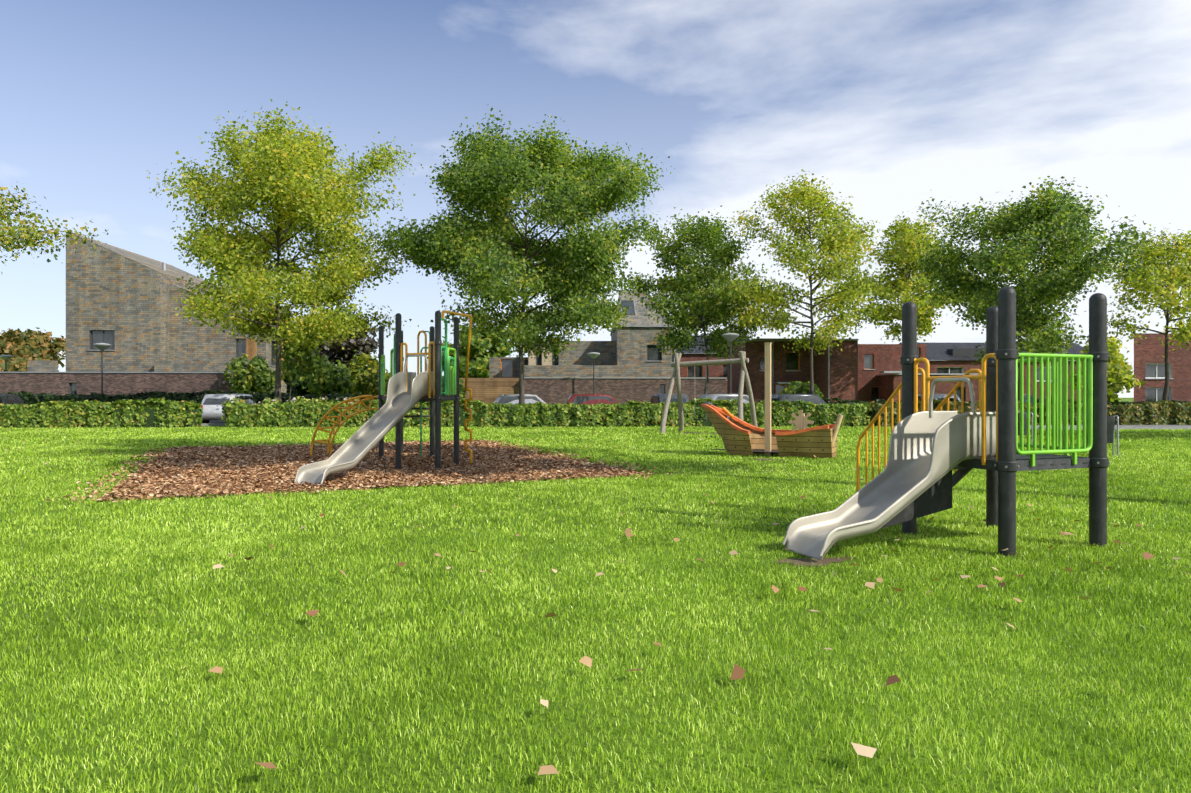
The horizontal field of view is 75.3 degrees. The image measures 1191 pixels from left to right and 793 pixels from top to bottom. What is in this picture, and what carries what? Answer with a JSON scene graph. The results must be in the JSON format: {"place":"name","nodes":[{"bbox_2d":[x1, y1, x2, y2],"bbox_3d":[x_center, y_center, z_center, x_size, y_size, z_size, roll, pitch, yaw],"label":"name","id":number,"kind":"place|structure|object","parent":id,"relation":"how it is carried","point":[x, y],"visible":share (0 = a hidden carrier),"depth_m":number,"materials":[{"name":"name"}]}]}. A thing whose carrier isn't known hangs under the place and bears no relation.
{"place":"outdoors","nodes":[
{"label":"outdoors","id":0,"kind":"place"},
{"bbox_2d":[197,420,225,425],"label":"street","id":1,"kind":"structure","parent":0,"point":[216,423],"depth_m":36.45,"materials":[{"name":"grey asphalt"}]},
{"bbox_2d":[0,394,24,404],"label":"car","id":2,"kind":"object","parent":1,"relation":"on","point":[10,399],"visible":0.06,"depth_m":39.35,"materials":[{"name":"paint"}]},
{"bbox_2d":[198,394,255,422],"bbox_3d":[-18.726,0.621,39.802,1.770,1.512,4.100,0,0,0],"label":"car","id":3,"kind":"object","parent":1,"relation":"on","point":[211,406],"visible":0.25,"depth_m":38.17,"materials":[{"name":"paint"}]},
{"bbox_2d":[494,394,546,403],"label":"car","id":4,"kind":"object","parent":1,"relation":"on","point":[511,398],"visible":0.06,"depth_m":40.45,"materials":[{"name":"paint"}]},
{"bbox_2d":[562,394,617,404],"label":"car","id":5,"kind":"object","parent":1,"relation":"on","point":[591,399],"visible":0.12,"depth_m":40.09,"materials":[{"name":"paint"}]},
{"bbox_2d":[650,394,688,403],"bbox_3d":[3.846,0.621,41.043,1.770,1.512,4.100,0,0,-7],"label":"car","id":6,"kind":"object","parent":1,"relation":"on","point":[657,398],"visible":0.06,"depth_m":39.66,"materials":[{"name":"paint"}]},
{"bbox_2d":[697,394,748,404],"bbox_3d":[7.067,0.621,40.449,4.100,1.512,1.770,0,0,-22],"label":"car","id":7,"kind":"object","parent":1,"relation":"on","point":[726,396],"visible":0.04,"depth_m":39.57,"materials":[{"name":"paint"}]},
{"bbox_2d":[771,394,826,403],"bbox_3d":[10.675,0.621,40.267,4.100,1.512,1.770,0,0,-17],"label":"car","id":8,"kind":"object","parent":1,"relation":"on","point":[814,399],"visible":0.08,"depth_m":39.48,"materials":[{"name":"paint"}]},
{"bbox_2d":[918,394,960,401],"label":"car","id":9,"kind":"object","parent":1,"relation":"on","point":[941,397],"visible":0.02,"depth_m":40.31,"materials":[{"name":"paint"}]},
{"bbox_2d":[1018,394,1032,403],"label":"car","id":10,"kind":"object","parent":1,"relation":"on","point":[1031,398],"visible":0.02,"depth_m":40.67,"materials":[{"name":"paint"}]},
{"bbox_2d":[0,398,1190,792],"bbox_3d":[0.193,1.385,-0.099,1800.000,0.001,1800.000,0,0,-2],"label":"ground","id":11,"kind":"structure","parent":0,"point":[686,768],"depth_m":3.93,"materials":[{"name":"plant"}]},
{"bbox_2d":[0,355,13,371],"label":"street lamp","id":12,"kind":"object","parent":11,"relation":"on","point":[5,358],"visible":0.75,"depth_m":59.32,"materials":[{"name":"grey metal"}]},
{"bbox_2d":[0,327,65,371],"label":"autumn tree","id":13,"kind":"object","parent":11,"relation":"on","point":[20,346],"visible":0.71,"depth_m":71.90,"materials":[{"name":"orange plant"}]},
{"bbox_2d":[0,180,108,272],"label":"tree","id":14,"kind":"object","parent":11,"relation":"on","point":[26,240],"visible":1,"depth_m":32.50,"materials":[{"name":"green plant"}]},
{"bbox_2d":[0,397,202,427],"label":"hedge","id":15,"kind":"object","parent":11,"relation":"on","point":[128,413],"visible":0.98,"depth_m":33.86,"materials":[{"name":"green plant"}]},
{"bbox_2d":[93,343,110,395],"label":"street lamp","id":16,"kind":"object","parent":11,"relation":"on","point":[102,347],"visible":0.88,"depth_m":46.89,"materials":[{"name":"grey metal"}]},
{"bbox_2d":[0,233,307,396],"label":"building","id":17,"kind":"structure","parent":11,"relation":"on","point":[121,302],"depth_m":52.84,"materials":[{"name":"brown brick"}]},
{"bbox_2d":[0,390,423,404],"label":"street hedge","id":18,"kind":"object","parent":11,"relation":"on","point":[28,398],"depth_m":45.18,"materials":[{"name":"green plant"}]},
{"bbox_2d":[221,398,245,416],"bbox_3d":[-16.602,0.734,35.540,1.289,1.449,1.416,0,0,-2],"label":"flower shrub","id":19,"kind":"object","parent":11,"relation":"on","point":[237,401],"visible":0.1,"depth_m":35.24,"materials":[{"name":"green plant"}]},
{"bbox_2d":[223,353,274,397],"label":"garden shrub","id":20,"kind":"object","parent":11,"relation":"on","point":[253,375],"visible":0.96,"depth_m":49.63,"materials":[{"name":"green plant"}]},
{"bbox_2d":[257,397,282,404],"bbox_3d":[-14.975,0.738,35.403,1.586,1.431,1.111,0,0,-2],"label":"flower shrub","id":21,"kind":"object","parent":11,"relation":"on","point":[267,400],"visible":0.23,"depth_m":35.21,"materials":[{"name":"green plant"}]},
{"bbox_2d":[146,99,422,402],"bbox_3d":[-15.214,-6.381,37.903,12.555,15.732,10.889,0,0,30],"label":"tree","id":22,"kind":"object","parent":11,"relation":"on","point":[281,170],"visible":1,"depth_m":36.26,"materials":[{"name":"green plant"}]},
{"bbox_2d":[283,396,309,408],"bbox_3d":[-13.649,0.716,35.508,1.515,1.480,1.271,0,0,27],"label":"flower shrub","id":23,"kind":"object","parent":11,"relation":"on","point":[297,399],"visible":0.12,"depth_m":35.06,"materials":[{"name":"green plant"}]},
{"bbox_2d":[270,316,324,401],"bbox_3d":[-15.457,-1.346,40.196,2.526,5.662,2.564,0,0,36],"label":"tree sapling","id":24,"kind":"object","parent":11,"relation":"on","point":[287,368],"visible":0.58,"depth_m":39.94,"materials":[{"name":"green plant"}]},
{"bbox_2d":[283,362,312,394],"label":"garden shrub","id":25,"kind":"object","parent":11,"relation":"on","point":[297,390],"visible":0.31,"depth_m":50.43,"materials":[{"name":"green plant"}]},
{"bbox_2d":[308,396,337,404],"bbox_3d":[-12.619,0.706,35.496,1.507,1.497,1.477,0,0,-34],"label":"flower shrub","id":26,"kind":"object","parent":11,"relation":"on","point":[317,401],"visible":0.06,"depth_m":35.30,"materials":[{"name":"green plant"}]},
{"bbox_2d":[303,355,353,397],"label":"garden shrub","id":27,"kind":"object","parent":11,"relation":"on","point":[331,378],"visible":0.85,"depth_m":49.66,"materials":[{"name":"green plant"}]},
{"bbox_2d":[309,320,378,378],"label":"purple tree","id":28,"kind":"object","parent":11,"relation":"on","point":[335,352],"visible":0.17,"depth_m":64.39,"materials":[{"name":"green plant"}]},
{"bbox_2d":[337,397,360,407],"bbox_3d":[-11.157,0.742,35.648,1.599,1.421,0.985,0,0,-2],"label":"flower shrub","id":29,"kind":"object","parent":11,"relation":"on","point":[348,402],"visible":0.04,"depth_m":35.34,"materials":[{"name":"green plant"}]},
{"bbox_2d":[346,350,378,393],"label":"bush","id":30,"kind":"object","parent":11,"relation":"on","point":[360,363],"visible":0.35,"depth_m":59.03,"materials":[{"name":"green plant"}]},
{"bbox_2d":[97,461,642,501],"bbox_3d":[-4.987,1.373,16.602,8.318,0.001,10.981,0,0,-24],"label":"wood chip pit","id":31,"kind":"object","parent":11,"relation":"on","point":[325,490],"visible":0.04,"depth_m":11.28,"materials":[{"name":"brown wood"}]},
{"bbox_2d":[46,439,680,501],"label":"loose wood chips","id":32,"kind":"object","parent":31,"relation":"on","point":[177,471],"visible":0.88,"depth_m":14.05,"materials":[{"name":"brown wood"}]},
{"bbox_2d":[294,310,471,485],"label":"slide tower","id":33,"kind":"structure","parent":31,"relation":"on","point":[407,391],"depth_m":14.31,"materials":[{"name":"silver metal"}]},
{"bbox_2d":[352,369,389,394],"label":"garden shrub","id":34,"kind":"object","parent":11,"relation":"on","point":[367,383],"visible":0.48,"depth_m":51.22,"materials":[{"name":"green plant"}]},
{"bbox_2d":[441,376,466,401],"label":"garden shrub","id":35,"kind":"object","parent":11,"relation":"on","point":[462,392],"visible":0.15,"depth_m":51.94,"materials":[{"name":"green plant"}]},
{"bbox_2d":[427,324,513,377],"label":"tree","id":36,"kind":"object","parent":11,"relation":"on","point":[483,349],"visible":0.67,"depth_m":77.34,"materials":[{"name":"green plant"}]},
{"bbox_2d":[349,108,674,404],"bbox_3d":[-4.761,-6.065,39.628,16.492,15.099,14.986,0,0,-2],"label":"tree","id":37,"kind":"object","parent":11,"relation":"on","point":[494,181],"visible":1,"depth_m":36.88,"materials":[{"name":"green plant"}]},
{"bbox_2d":[220,398,870,427],"bbox_3d":[-2.058,0.770,35.209,29.351,1.427,1.628,0,0,-2],"label":"hedge","id":38,"kind":"object","parent":11,"relation":"on","point":[631,413],"visible":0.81,"depth_m":34.69,"materials":[{"name":"green plant"}]},
{"bbox_2d":[460,290,726,404],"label":"building","id":39,"kind":"structure","parent":11,"relation":"on","point":[630,364],"depth_m":58.45,"materials":[{"name":"grey brick"}]},
{"bbox_2d":[588,352,599,393],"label":"street lamp","id":40,"kind":"object","parent":11,"relation":"on","point":[593,355],"visible":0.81,"depth_m":55.77,"materials":[{"name":"grey metal"}]},
{"bbox_2d":[1,428,1189,774],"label":"fallen leaves","id":41,"kind":"object","parent":11,"relation":"on","point":[739,674],"visible":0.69,"depth_m":5.25,"materials":[{"name":"brown plant"}]},
{"bbox_2d":[626,205,771,393],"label":"tree","id":42,"kind":"object","parent":11,"relation":"on","point":[699,295],"visible":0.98,"depth_m":43.67,"materials":[{"name":"green plant"}]},
{"bbox_2d":[660,351,757,433],"bbox_3d":[4.274,-0.070,29.052,3.252,3.219,2.284,0,0,26],"label":"log swing","id":43,"kind":"object","parent":11,"relation":"on","point":[743,360],"visible":0.81,"depth_m":29.00,"materials":[{"name":"wood"}]},
{"bbox_2d":[722,333,738,393],"bbox_3d":[7.020,-0.910,40.147,0.930,4.790,0.930,0,0,-2],"label":"street lamp","id":44,"kind":"object","parent":11,"relation":"on","point":[730,337],"visible":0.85,"depth_m":39.99,"materials":[{"name":"grey metal"}]},
{"bbox_2d":[701,342,842,457],"bbox_3d":[4.069,0.078,17.955,3.298,2.647,1.422,0,0,22],"label":"play boat","id":45,"kind":"object","parent":11,"relation":"on","point":[739,436],"visible":1,"depth_m":17.78,"materials":[{"name":"brown wood"}]},
{"bbox_2d":[778,381,823,398],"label":"garden shrub","id":46,"kind":"object","parent":11,"relation":"on","point":[795,387],"visible":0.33,"depth_m":51.79,"materials":[{"name":"green plant"}]},
{"bbox_2d":[720,169,890,394],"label":"tree","id":47,"kind":"object","parent":11,"relation":"on","point":[851,288],"visible":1,"depth_m":40.97,"materials":[{"name":"green plant"}]},
{"bbox_2d":[776,556,855,566],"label":"worn earth","id":48,"kind":"structure","parent":11,"relation":"on","point":[823,561],"depth_m":6.45,"materials":[{"name":"soil"}]},
{"bbox_2d":[845,209,976,342],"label":"tree","id":49,"kind":"object","parent":11,"relation":"on","point":[905,236],"visible":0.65,"depth_m":55.10,"materials":[{"name":"green plant"}]},
{"bbox_2d":[782,287,1109,559],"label":"slide tower","id":50,"kind":"structure","parent":11,"relation":"on","point":[930,449],"depth_m":7.05,"materials":[{"name":"silver metal"}]},
{"bbox_2d":[757,398,1188,408],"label":"street hedge","id":51,"kind":"object","parent":11,"relation":"on","point":[879,401],"depth_m":49.98,"materials":[{"name":"green plant"}]},
{"bbox_2d":[1018,412,1032,443],"bbox_3d":[11.999,0.960,21.771,0.517,1.050,0.365,0,0,-17],"label":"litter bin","id":52,"kind":"object","parent":11,"relation":"on","point":[1025,423],"visible":0.4,"depth_m":21.61,"materials":[{"name":"metal"}]},
{"bbox_2d":[863,398,1190,426],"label":"hedge","id":53,"kind":"object","parent":11,"relation":"on","point":[1163,412],"visible":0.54,"depth_m":35.48,"materials":[{"name":"green leaf"}]},
{"bbox_2d":[904,176,1167,399],"bbox_3d":[21.633,-4.712,40.133,9.676,12.394,12.591,0,0,-2],"label":"tree","id":54,"kind":"object","parent":11,"relation":"on","point":[1049,221],"visible":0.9,"depth_m":38.05,"materials":[{"name":"green plant"}]},
{"bbox_2d":[1068,335,1144,401],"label":"tree","id":55,"kind":"object","parent":11,"relation":"on","point":[1119,375],"visible":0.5,"depth_m":50.04,"materials":[{"name":"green plant"}]},
{"bbox_2d":[1107,415,1118,455],"bbox_3d":[11.885,0.960,18.050,0.517,1.050,0.365,0,0,18],"label":"litter bin","id":56,"kind":"object","parent":11,"relation":"on","point":[1111,429],"visible":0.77,"depth_m":17.86,"materials":[{"name":"metal"}]},
{"bbox_2d":[1094,223,1190,400],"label":"tree","id":57,"kind":"object","parent":11,"relation":"on","point":[1173,275],"visible":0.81,"depth_m":36.82,"materials":[{"name":"green plant"}]},
{"bbox_2d":[0,0,1190,397],"label":"sky","id":58,"kind":"structure","parent":0,"point":[899,104],"materials":[{"name":"blue"}]},
{"bbox_2d":[676,333,1190,404],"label":"brick houses","id":59,"kind":"structure","parent":0,"point":[853,370],"depth_m":61.36,"materials":[{"name":"red brick"}]},
{"bbox_2d":[1030,425,1190,429],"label":"path pavement","id":60,"kind":"structure","parent":0,"point":[1164,427],"depth_m":32.23,"materials":[{"name":"concrete"}]}
]}

